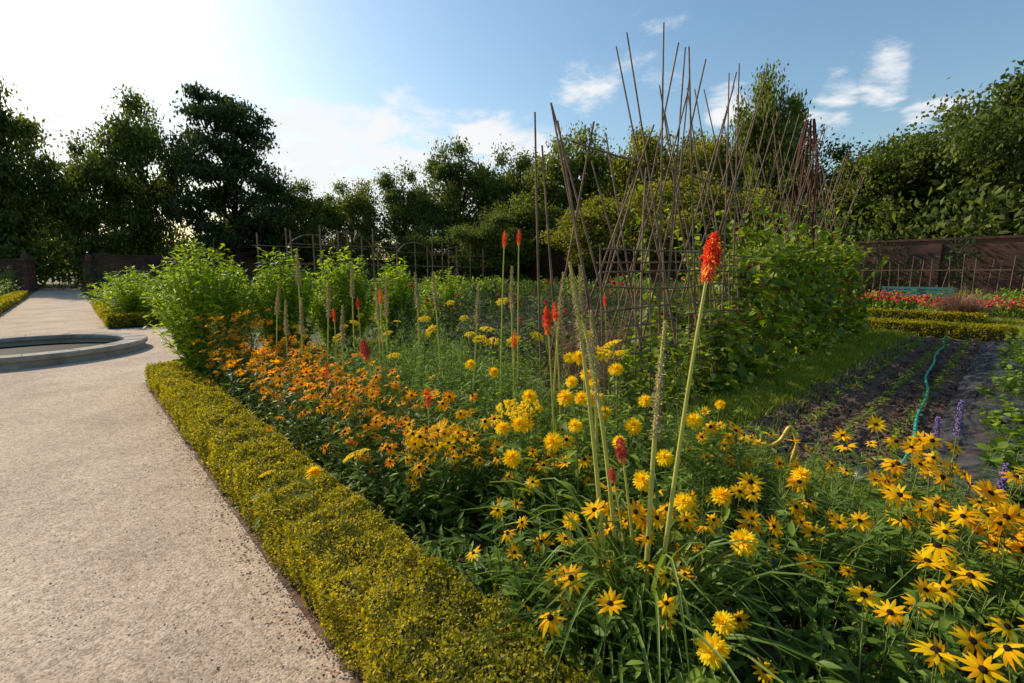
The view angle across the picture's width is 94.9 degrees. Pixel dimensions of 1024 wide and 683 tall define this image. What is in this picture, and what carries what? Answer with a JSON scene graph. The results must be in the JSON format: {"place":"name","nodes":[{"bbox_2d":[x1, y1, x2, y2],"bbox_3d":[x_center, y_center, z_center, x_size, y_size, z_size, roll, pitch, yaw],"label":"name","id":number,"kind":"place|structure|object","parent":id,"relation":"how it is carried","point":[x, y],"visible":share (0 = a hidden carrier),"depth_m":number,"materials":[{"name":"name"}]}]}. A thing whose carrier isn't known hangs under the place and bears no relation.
{"place":"outdoors","nodes":[
{"label":"outdoors","id":0,"kind":"place"},
{"bbox_2d":[0,332,147,370],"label":"round stone pond","id":1,"kind":"structure","parent":0,"point":[28,351],"depth_m":8.97,"materials":[{"name":"stone"}]},
{"bbox_2d":[0,288,353,682],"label":"gravel path","id":2,"kind":"structure","parent":0,"point":[109,650],"depth_m":2.57,"materials":[{"name":"gravel"}]},
{"bbox_2d":[1,358,352,682],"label":"gravel stones","id":3,"kind":"object","parent":2,"relation":"on","point":[300,615],"visible":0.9,"depth_m":2.38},
{"bbox_2d":[89,391,353,682],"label":"fallen leaves","id":4,"kind":"object","parent":2,"relation":"on","point":[304,632],"visible":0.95,"depth_m":2.27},
{"bbox_2d":[0,274,1023,674],"bbox_3d":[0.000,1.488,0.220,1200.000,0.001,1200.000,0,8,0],"label":"ground","id":5,"kind":"structure","parent":0,"point":[64,284],"depth_m":14.76,"materials":[{"name":"green soil"}]},
{"bbox_2d":[0,259,22,290],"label":"brick garden wall","id":6,"kind":"structure","parent":5,"relation":"on","point":[13,264],"depth_m":36.94,"materials":[{"name":"brick"}]},
{"bbox_2d":[0,290,28,312],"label":"box hedge","id":7,"kind":"object","parent":5,"relation":"on","point":[9,300],"visible":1,"depth_m":21.47,"materials":[{"name":"yellow plant"}]},
{"bbox_2d":[0,76,87,258],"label":"broadleaf tree","id":8,"kind":"object","parent":5,"relation":"on","point":[17,180],"visible":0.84,"depth_m":40.73,"materials":[{"name":"green plant"}]},
{"bbox_2d":[17,252,98,290],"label":"stone gate piers","id":9,"kind":"structure","parent":5,"relation":"on","point":[27,268],"depth_m":37.85,"materials":[{"name":"stone"}]},
{"bbox_2d":[15,128,155,261],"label":"broadleaf tree","id":10,"kind":"object","parent":5,"relation":"on","point":[78,227],"visible":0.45,"depth_m":43.51,"materials":[{"name":"green plant"}]},
{"bbox_2d":[91,299,128,328],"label":"box hedge","id":11,"kind":"object","parent":5,"relation":"on","point":[109,318],"visible":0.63,"depth_m":12.82,"materials":[{"name":"green plant"}]},
{"bbox_2d":[78,266,172,322],"bbox_3d":[-11.262,-1.418,14.073,2.468,1.694,2.517,0,8,0],"label":"round shrub","id":12,"kind":"object","parent":5,"relation":"on","point":[125,300],"visible":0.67,"depth_m":13.71,"materials":[{"name":"green plant"}]},
{"bbox_2d":[51,83,213,255],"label":"broadleaf tree","id":13,"kind":"object","parent":5,"relation":"on","point":[133,146],"visible":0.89,"depth_m":43.60,"materials":[{"name":"green plant"}]},
{"bbox_2d":[122,307,312,325],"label":"box hedge","id":14,"kind":"object","parent":5,"relation":"on","point":[140,321],"visible":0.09,"depth_m":13.15,"materials":[{"name":"green plant"}]},
{"bbox_2d":[150,81,321,271],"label":"cedar tree","id":15,"kind":"object","parent":5,"relation":"on","point":[225,117],"visible":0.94,"depth_m":43.92,"materials":[{"name":"green plant"}]},
{"bbox_2d":[187,204,329,266],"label":"broadleaf tree","id":16,"kind":"object","parent":5,"relation":"on","point":[251,247],"visible":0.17,"depth_m":48.17,"materials":[{"name":"green plant"}]},
{"bbox_2d":[93,254,425,289],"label":"brick garden wall","id":17,"kind":"structure","parent":5,"relation":"on","point":[136,261],"depth_m":42.83,"materials":[{"name":"brick"}]},
{"bbox_2d":[78,260,515,294],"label":"distant dark shrubs","id":18,"kind":"object","parent":5,"relation":"on","point":[474,274],"visible":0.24,"depth_m":38.46,"materials":[{"name":"green plant"}]},
{"bbox_2d":[253,175,365,274],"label":"broadleaf tree","id":19,"kind":"object","parent":5,"relation":"on","point":[300,204],"visible":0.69,"depth_m":48.76,"materials":[{"name":"green plant"}]},
{"bbox_2d":[312,174,390,273],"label":"broadleaf tree","id":20,"kind":"object","parent":5,"relation":"on","point":[352,207],"visible":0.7,"depth_m":53.19,"materials":[{"name":"green plant"}]},
{"bbox_2d":[252,225,485,294],"bbox_3d":[-4.603,-3.387,22.425,3.593,3.150,14.480,4,9,26],"label":"metal plant frame","id":21,"kind":"object","parent":5,"relation":"on","point":[362,249],"visible":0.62,"depth_m":18.50,"materials":[{"name":"metal"}]},
{"bbox_2d":[358,157,442,273],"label":"broadleaf tree","id":22,"kind":"object","parent":5,"relation":"on","point":[401,214],"visible":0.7,"depth_m":54.45,"materials":[{"name":"green plant"}]},
{"bbox_2d":[383,220,467,276],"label":"broadleaf tree","id":23,"kind":"object","parent":5,"relation":"on","point":[439,238],"visible":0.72,"depth_m":49.92,"materials":[{"name":"green plant"}]},
{"bbox_2d":[168,275,716,336],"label":"distant garden plants","id":24,"kind":"object","parent":5,"relation":"on","point":[491,291],"visible":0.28,"depth_m":19.17,"materials":[{"name":"green plant"}]},
{"bbox_2d":[413,134,509,276],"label":"broadleaf tree","id":25,"kind":"object","parent":5,"relation":"on","point":[452,205],"visible":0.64,"depth_m":55.98,"materials":[{"name":"green plant"}]},
{"bbox_2d":[174,272,749,316],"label":"distant garden shrubs","id":26,"kind":"object","parent":5,"relation":"on","point":[508,282],"visible":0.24,"depth_m":27.45,"materials":[{"name":"green plant"}]},
{"bbox_2d":[444,207,545,280],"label":"broadleaf tree","id":27,"kind":"object","parent":5,"relation":"on","point":[475,238],"visible":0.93,"depth_m":45.73,"materials":[{"name":"green plant"}]},
{"bbox_2d":[466,134,543,224],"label":"broadleaf tree","id":28,"kind":"object","parent":5,"relation":"on","point":[505,184],"visible":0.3,"depth_m":56.87,"materials":[{"name":"green plant"}]},
{"bbox_2d":[0,167,1023,288],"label":"understory treeline","id":29,"kind":"object","parent":5,"relation":"on","point":[60,263],"visible":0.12,"depth_m":32.83,"materials":[{"name":"green plant"}]},
{"bbox_2d":[483,190,566,280],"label":"broadleaf tree","id":30,"kind":"object","parent":5,"relation":"on","point":[524,207],"visible":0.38,"depth_m":48.95,"materials":[{"name":"green plant"}]},
{"bbox_2d":[515,120,620,252],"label":"broadleaf tree","id":31,"kind":"object","parent":5,"relation":"on","point":[556,192],"visible":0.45,"depth_m":51.64,"materials":[{"name":"green plant"}]},
{"bbox_2d":[533,193,663,285],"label":"yellow green tree","id":32,"kind":"object","parent":5,"relation":"on","point":[594,216],"visible":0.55,"depth_m":40.75,"materials":[{"name":"green plant"}]},
{"bbox_2d":[550,150,647,235],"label":"broadleaf tree","id":33,"kind":"object","parent":5,"relation":"on","point":[590,184],"visible":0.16,"depth_m":50.79,"materials":[{"name":"green plant"}]},
{"bbox_2d":[389,327,840,431],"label":"vegetable bed soil","id":34,"kind":"structure","parent":5,"relation":"on","point":[643,415],"depth_m":6.83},
{"bbox_2d":[369,252,425,354],"bbox_3d":[-2.006,-0.612,8.128,0.969,1.836,0.921,6,10,37],"label":"leafy shrub","id":35,"kind":"object","parent":34,"relation":"on","point":[399,294],"visible":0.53,"depth_m":7.99,"materials":[{"name":"green plant"}]},
{"bbox_2d":[419,266,465,347],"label":"leafy shrub","id":36,"kind":"object","parent":34,"relation":"on","point":[448,295],"visible":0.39,"depth_m":8.64,"materials":[{"name":"green plant"}]},
{"bbox_2d":[383,277,718,388],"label":"dahlia plants","id":37,"kind":"object","parent":34,"relation":"on","point":[536,325],"visible":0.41,"depth_m":7.61,"materials":[{"name":"green plant"}]},
{"bbox_2d":[384,300,743,388],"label":"vegetable bed plants","id":38,"kind":"object","parent":34,"relation":"on","point":[544,348],"visible":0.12,"depth_m":7.16,"materials":[{"name":"green plant"}]},
{"bbox_2d":[532,22,866,416],"bbox_3d":[4.249,-1.835,7.977,10.600,4.300,1.241,-8,11,-43],"label":"bean cane frame","id":39,"kind":"object","parent":34,"relation":"on","point":[660,251],"visible":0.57,"depth_m":5.58,"materials":[{"name":"wood"}]},
{"bbox_2d":[582,175,888,427],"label":"runner bean plants","id":40,"kind":"object","parent":34,"relation":"on","point":[729,368],"visible":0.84,"depth_m":7.15,"materials":[{"name":"green plant"}]},
{"bbox_2d":[780,118,818,343],"bbox_3d":[5.640,-2.040,9.190,0.600,4.355,0.587,4,9,22],"label":"plant obelisk","id":41,"kind":"object","parent":34,"relation":"on","point":[802,142],"visible":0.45,"depth_m":8.95,"materials":[{"name":"wood"}]},
{"bbox_2d":[590,121,700,243],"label":"yellow green tree","id":42,"kind":"object","parent":5,"relation":"on","point":[621,167],"visible":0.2,"depth_m":46.29,"materials":[{"name":"green plant"}]},
{"bbox_2d":[593,167,745,268],"bbox_3d":[13.315,-9.039,38.073,12.742,9.776,11.416,-2,9,-15],"label":"yellow green tree","id":43,"kind":"object","parent":5,"relation":"on","point":[667,199],"visible":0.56,"depth_m":36.90,"materials":[{"name":"green plant"}]},
{"bbox_2d":[663,125,745,221],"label":"yellow green tree","id":44,"kind":"object","parent":5,"relation":"on","point":[710,148],"visible":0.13,"depth_m":42.98,"materials":[{"name":"green plant"}]},
{"bbox_2d":[437,235,1023,299],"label":"brick garden wall","id":45,"kind":"structure","parent":5,"relation":"on","point":[1005,249],"depth_m":27.15,"materials":[{"name":"brick"}]},
{"bbox_2d":[469,224,1023,292],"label":"wall climbing plants","id":46,"kind":"object","parent":45,"relation":"attached to","point":[967,267],"depth_m":28.29,"materials":[{"name":"green plant"}]},
{"bbox_2d":[685,182,825,262],"bbox_3d":[18.825,-8.196,36.797,10.148,8.480,11.326,0,8,0],"label":"yellow green tree","id":47,"kind":"object","parent":5,"relation":"on","point":[742,198],"visible":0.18,"depth_m":34.53,"materials":[{"name":"green plant"}]},
{"bbox_2d":[725,59,824,229],"bbox_3d":[21.910,-14.512,41.041,7.635,19.733,8.017,-6,11,-37],"label":"broadleaf tree","id":48,"kind":"object","parent":5,"relation":"on","point":[796,108],"visible":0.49,"depth_m":39.47,"materials":[{"name":"green plant"}]},
{"bbox_2d":[734,111,832,213],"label":"broadleaf tree","id":49,"kind":"object","parent":5,"relation":"on","point":[821,126],"visible":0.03,"depth_m":40.93,"materials":[{"name":"green plant"}]},
{"bbox_2d":[611,328,1023,586],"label":"grass verge","id":50,"kind":"object","parent":5,"relation":"on","point":[794,380],"depth_m":5.88,"materials":[{"name":"plant"}]},
{"bbox_2d":[694,426,797,480],"bbox_3d":[1.478,0.794,2.895,0.950,0.539,0.116,-3,9,-19],"label":"yellow watering pipe","id":51,"kind":"object","parent":50,"relation":"on","point":[783,435],"visible":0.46,"depth_m":2.91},
{"bbox_2d":[746,130,908,238],"bbox_3d":[25.744,-10.626,38.839,12.840,12.688,12.030,-1,8,-6],"label":"broadleaf tree","id":52,"kind":"object","parent":5,"relation":"on","point":[839,153],"visible":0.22,"depth_m":37.22,"materials":[{"name":"green plant"}]},
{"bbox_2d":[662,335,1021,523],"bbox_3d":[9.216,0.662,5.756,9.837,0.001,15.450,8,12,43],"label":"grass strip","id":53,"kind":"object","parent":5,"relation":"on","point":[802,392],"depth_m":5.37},
{"bbox_2d":[801,116,1001,239],"bbox_3d":[28.804,-10.078,36.328,12.440,12.333,11.847,1,9,9],"label":"broadleaf tree","id":54,"kind":"object","parent":5,"relation":"on","point":[875,161],"visible":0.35,"depth_m":33.52,"materials":[{"name":"green plant"}]},
{"bbox_2d":[833,307,988,324],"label":"box hedge","id":55,"kind":"object","parent":5,"relation":"on","point":[958,317],"visible":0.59,"depth_m":13.67,"materials":[{"name":"green plant"}]},
{"bbox_2d":[882,286,954,308],"bbox_3d":[16.107,-1.716,18.720,0.560,0.925,2.200,-8,11,-43],"label":"bench","id":56,"kind":"object","parent":5,"relation":"on","point":[916,290],"visible":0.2,"depth_m":18.44,"materials":[{"name":"teal paint"}]},
{"bbox_2d":[851,290,1023,319],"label":"red flower border","id":57,"kind":"object","parent":5,"relation":"on","point":[881,300],"visible":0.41,"depth_m":16.61,"materials":[{"name":"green plant"}]},
{"bbox_2d":[858,317,1020,341],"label":"box hedge","id":58,"kind":"object","parent":5,"relation":"on","point":[970,331],"visible":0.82,"depth_m":10.69,"materials":[{"name":"yellow plant"}]},
{"bbox_2d":[858,254,1023,296],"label":"wall border canes","id":59,"kind":"object","parent":5,"relation":"on","point":[949,270],"depth_m":25.61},
{"bbox_2d":[859,76,1023,239],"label":"broadleaf tree","id":60,"kind":"object","parent":5,"relation":"on","point":[914,149],"visible":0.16,"depth_m":32.46,"materials":[{"name":"green plant"}]},
{"bbox_2d":[863,285,1023,317],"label":"border plants","id":61,"kind":"object","parent":5,"relation":"on","point":[1010,294],"visible":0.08,"depth_m":20.27,"materials":[{"name":"red plant"}]},
{"bbox_2d":[880,314,1023,335],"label":"lawn grass","id":62,"kind":"structure","parent":5,"relation":"on","point":[1020,323],"depth_m":13.61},
{"bbox_2d":[908,281,1019,321],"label":"ornamental grass","id":63,"kind":"object","parent":5,"relation":"on","point":[960,304],"depth_m":13.74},
{"bbox_2d":[914,67,1023,235],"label":"broadleaf tree","id":64,"kind":"object","parent":5,"relation":"on","point":[998,130],"visible":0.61,"depth_m":27.92,"materials":[{"name":"green plant"}]},
{"bbox_2d":[946,60,1023,233],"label":"broadleaf tree","id":65,"kind":"object","parent":5,"relation":"on","point":[1014,87],"visible":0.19,"depth_m":29.33,"materials":[{"name":"green plant"}]},
{"bbox_2d":[0,0,1023,259],"label":"sky","id":66,"kind":"structure","parent":0,"point":[353,87],"materials":[{"name":"blue"}]},
{"bbox_2d":[146,367,1023,682],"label":"flower bed soil","id":67,"kind":"structure","parent":0,"point":[330,643],"depth_m":2.14,"materials":[{"name":"soil"}]},
{"bbox_2d":[137,238,266,378],"bbox_3d":[-4.066,-0.390,6.260,1.448,1.943,1.454,0,8,0],"label":"leafy shrub","id":68,"kind":"object","parent":67,"relation":"on","point":[206,297],"visible":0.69,"depth_m":6.04,"materials":[{"name":"green plant"}]},
{"bbox_2d":[144,357,310,512],"bbox_3d":[-3.103,0.630,4.698,0.580,0.382,4.779,-8,12,-43],"label":"box hedge","id":69,"kind":"object","parent":67,"relation":"on","point":[189,397],"visible":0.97,"depth_m":3.80,"materials":[{"name":"yellow plant"}]},
{"bbox_2d":[194,308,281,390],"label":"orange coneflower plants","id":70,"kind":"object","parent":67,"relation":"on","point":[236,329],"visible":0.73,"depth_m":5.63,"materials":[{"name":"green plant"}]},
{"bbox_2d":[243,245,323,364],"bbox_3d":[-3.299,-0.453,6.854,1.099,1.894,1.111,0,8,0],"label":"leafy shrub","id":71,"kind":"object","parent":67,"relation":"on","point":[290,295],"visible":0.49,"depth_m":6.64,"materials":[{"name":"green plant"}]},
{"bbox_2d":[190,327,478,520],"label":"orange coneflower plants","id":72,"kind":"object","parent":67,"relation":"on","point":[303,384],"visible":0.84,"depth_m":3.62,"materials":[{"name":"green plant"}]},
{"bbox_2d":[308,246,376,358],"bbox_3d":[-2.708,-0.547,7.466,1.196,1.901,1.197,-7,11,-39],"label":"leafy shrub","id":73,"kind":"object","parent":67,"relation":"on","point":[339,295],"visible":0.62,"depth_m":7.29,"materials":[{"name":"green plant"}]},
{"bbox_2d":[359,339,387,445],"bbox_3d":[-1.067,0.478,3.651,0.256,0.989,0.072,5,10,32],"label":"red hot poker","id":74,"kind":"object","parent":67,"relation":"on","point":[364,352],"visible":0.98,"depth_m":3.63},
{"bbox_2d":[383,277,390,400],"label":"red hot poker","id":75,"kind":"object","parent":67,"relation":"on","point":[386,300],"visible":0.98,"depth_m":4.49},
{"bbox_2d":[233,454,610,682],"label":"box hedge","id":76,"kind":"object","parent":67,"relation":"on","point":[385,606],"visible":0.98,"depth_m":1.84,"materials":[{"name":"yellow plant"}]},
{"bbox_2d":[431,271,442,394],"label":"red hot poker","id":77,"kind":"object","parent":67,"relation":"on","point":[435,298],"visible":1,"depth_m":4.47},
{"bbox_2d":[248,298,629,534],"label":"yarrow plants","id":78,"kind":"object","parent":67,"relation":"on","point":[512,413],"visible":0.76,"depth_m":3.26,"materials":[{"name":"yellow plant"}]},
{"bbox_2d":[499,230,506,418],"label":"red hot poker","id":79,"kind":"object","parent":67,"relation":"on","point":[504,239],"visible":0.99,"depth_m":3.97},
{"bbox_2d":[508,266,518,444],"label":"red hot poker","id":80,"kind":"object","parent":67,"relation":"on","point":[512,306],"visible":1,"depth_m":3.88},
{"bbox_2d":[517,229,520,393],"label":"red hot poker","id":81,"kind":"object","parent":67,"relation":"on","point":[518,237],"visible":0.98,"depth_m":4.08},
{"bbox_2d":[274,324,778,560],"bbox_3d":[-0.664,0.455,4.804,2.316,0.702,6.237,-7,11,-38],"label":"perennial foliage","id":82,"kind":"object","parent":67,"relation":"on","point":[662,479],"visible":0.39,"depth_m":3.29,"materials":[{"name":"green plant"}]},
{"bbox_2d":[542,306,557,488],"bbox_3d":[0.259,0.414,3.054,0.156,1.289,0.062,7,11,40],"label":"red hot poker","id":83,"kind":"object","parent":67,"relation":"on","point":[547,319],"visible":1,"depth_m":3.00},
{"bbox_2d":[290,345,814,682],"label":"yellow pompon coneflowers","id":84,"kind":"object","parent":67,"relation":"on","point":[554,442],"visible":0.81,"depth_m":2.29,"materials":[{"name":"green plant"}]},
{"bbox_2d":[552,302,561,456],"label":"red hot poker","id":85,"kind":"object","parent":67,"relation":"on","point":[555,314],"visible":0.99,"depth_m":3.09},
{"bbox_2d":[551,272,565,431],"bbox_3d":[0.320,0.278,3.246,0.068,1.502,0.112,7,11,39],"label":"red hot poker","id":86,"kind":"object","parent":67,"relation":"on","point":[560,303],"visible":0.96,"depth_m":3.18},
{"bbox_2d":[282,347,877,682],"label":"poker leaf clumps","id":87,"kind":"object","parent":67,"relation":"on","point":[639,593],"visible":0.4,"depth_m":1.68,"materials":[{"name":"plant"}]},
{"bbox_2d":[578,265,586,422],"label":"red hot poker","id":88,"kind":"object","parent":67,"relation":"on","point":[581,304],"visible":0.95,"depth_m":3.48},
{"bbox_2d":[567,261,606,574],"bbox_3d":[0.309,0.457,1.892,0.050,1.545,0.268,-7,11,-40],"label":"red hot poker","id":89,"kind":"object","parent":67,"relation":"on","point":[577,314],"visible":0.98,"depth_m":1.86,"materials":[{"name":"plant"}]},
{"bbox_2d":[546,312,632,424],"bbox_3d":[0.698,0.297,4.291,0.775,1.158,0.707,0,8,0],"label":"dried seed head plant","id":90,"kind":"object","parent":67,"relation":"on","point":[573,371],"visible":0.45,"depth_m":4.18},
{"bbox_2d":[588,310,600,526],"bbox_3d":[0.444,0.479,2.575,0.078,1.301,0.073,0,8,0],"label":"red hot poker","id":91,"kind":"object","parent":67,"relation":"on","point":[594,349],"visible":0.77,"depth_m":2.51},
{"bbox_2d":[582,322,620,594],"bbox_3d":[0.380,0.577,1.965,0.045,1.287,0.363,-4,9,-24],"label":"red hot poker","id":92,"kind":"object","parent":67,"relation":"on","point":[599,406],"visible":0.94,"depth_m":1.93,"materials":[{"name":"plant"}]},
{"bbox_2d":[200,345,1023,682],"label":"flower bed foliage","id":93,"kind":"object","parent":67,"relation":"on","point":[816,637],"visible":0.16,"depth_m":1.96,"materials":[{"name":"green plant"}]},
{"bbox_2d":[208,364,1023,682],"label":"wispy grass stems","id":94,"kind":"object","parent":67,"relation":"on","point":[534,512],"visible":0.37,"depth_m":2.29,"materials":[{"name":"plant"}]},
{"bbox_2d":[615,437,632,541],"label":"red hot poker","id":95,"kind":"object","parent":67,"relation":"on","point":[621,451],"visible":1,"depth_m":1.83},
{"bbox_2d":[642,320,667,639],"bbox_3d":[0.534,0.584,1.791,0.057,1.323,0.209,5,10,29],"label":"red hot poker","id":96,"kind":"object","parent":67,"relation":"on","point":[657,417],"visible":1,"depth_m":1.76,"materials":[{"name":"plant"}]},
{"bbox_2d":[308,308,1020,660],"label":"feathery foliage plants","id":97,"kind":"object","parent":67,"relation":"on","point":[678,416],"visible":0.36,"depth_m":2.92,"materials":[{"name":"green plant"}]},
{"bbox_2d":[384,405,971,682],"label":"black eyed susan plants","id":98,"kind":"object","parent":67,"relation":"on","point":[451,459],"visible":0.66,"depth_m":2.04,"materials":[{"name":"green plant"}]},
{"bbox_2d":[657,232,723,596],"bbox_3d":[0.641,0.418,1.797,0.335,1.651,0.082,-6,10,-35],"label":"red hot poker","id":99,"kind":"object","parent":67,"relation":"on","point":[712,250],"visible":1,"depth_m":1.75,"materials":[{"name":"plant"}]},
{"bbox_2d":[727,415,1023,682],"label":"black eyed susan plants","id":100,"kind":"object","parent":67,"relation":"on","point":[1003,545],"visible":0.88,"depth_m":1.76,"materials":[{"name":"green plant"}]},
{"bbox_2d":[926,400,1008,512],"bbox_3d":[2.142,0.725,2.260,0.096,0.905,0.334,-2,9,-12],"label":"purple speedwell","id":101,"kind":"object","parent":67,"relation":"on","point":[1001,482],"visible":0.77,"depth_m":2.22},
{"bbox_2d":[705,335,994,500],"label":"ploughed soil","id":102,"kind":"structure","parent":0,"point":[887,412],"depth_m":5.26,"materials":[{"name":"soil"}]},
{"bbox_2d":[756,334,971,472],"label":"vegetable seedlings","id":103,"kind":"object","parent":102,"relation":"on","point":[908,374],"visible":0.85,"depth_m":5.33,"materials":[{"name":"green plant"}]},
{"bbox_2d":[841,460,928,498],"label":"plants","id":104,"kind":"object","parent":102,"relation":"on","point":[864,468],"visible":0.2,"depth_m":3.06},
{"bbox_2d":[900,336,945,463],"bbox_3d":[6.019,0.435,6.743,0.112,0.048,10.461,8,12,43],"label":"garden hose","id":105,"kind":"object","parent":102,"relation":"on","point":[915,427],"visible":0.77,"depth_m":5.14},
{"bbox_2d":[945,341,1023,511],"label":"ploughed soil","id":106,"kind":"structure","parent":0,"point":[971,452],"depth_m":4.18,"materials":[{"name":"soil"}]},
{"bbox_2d":[913,339,1023,494],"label":"black crop netting","id":107,"kind":"object","parent":106,"relation":"on","point":[974,461],"visible":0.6,"depth_m":4.45,"materials":[{"name":"grey"}]},
{"bbox_2d":[974,327,1023,500],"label":"cabbage crop","id":108,"kind":"object","parent":106,"relation":"on","point":[1011,382],"visible":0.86,"depth_m":4.08,"materials":[{"name":"green plant"}]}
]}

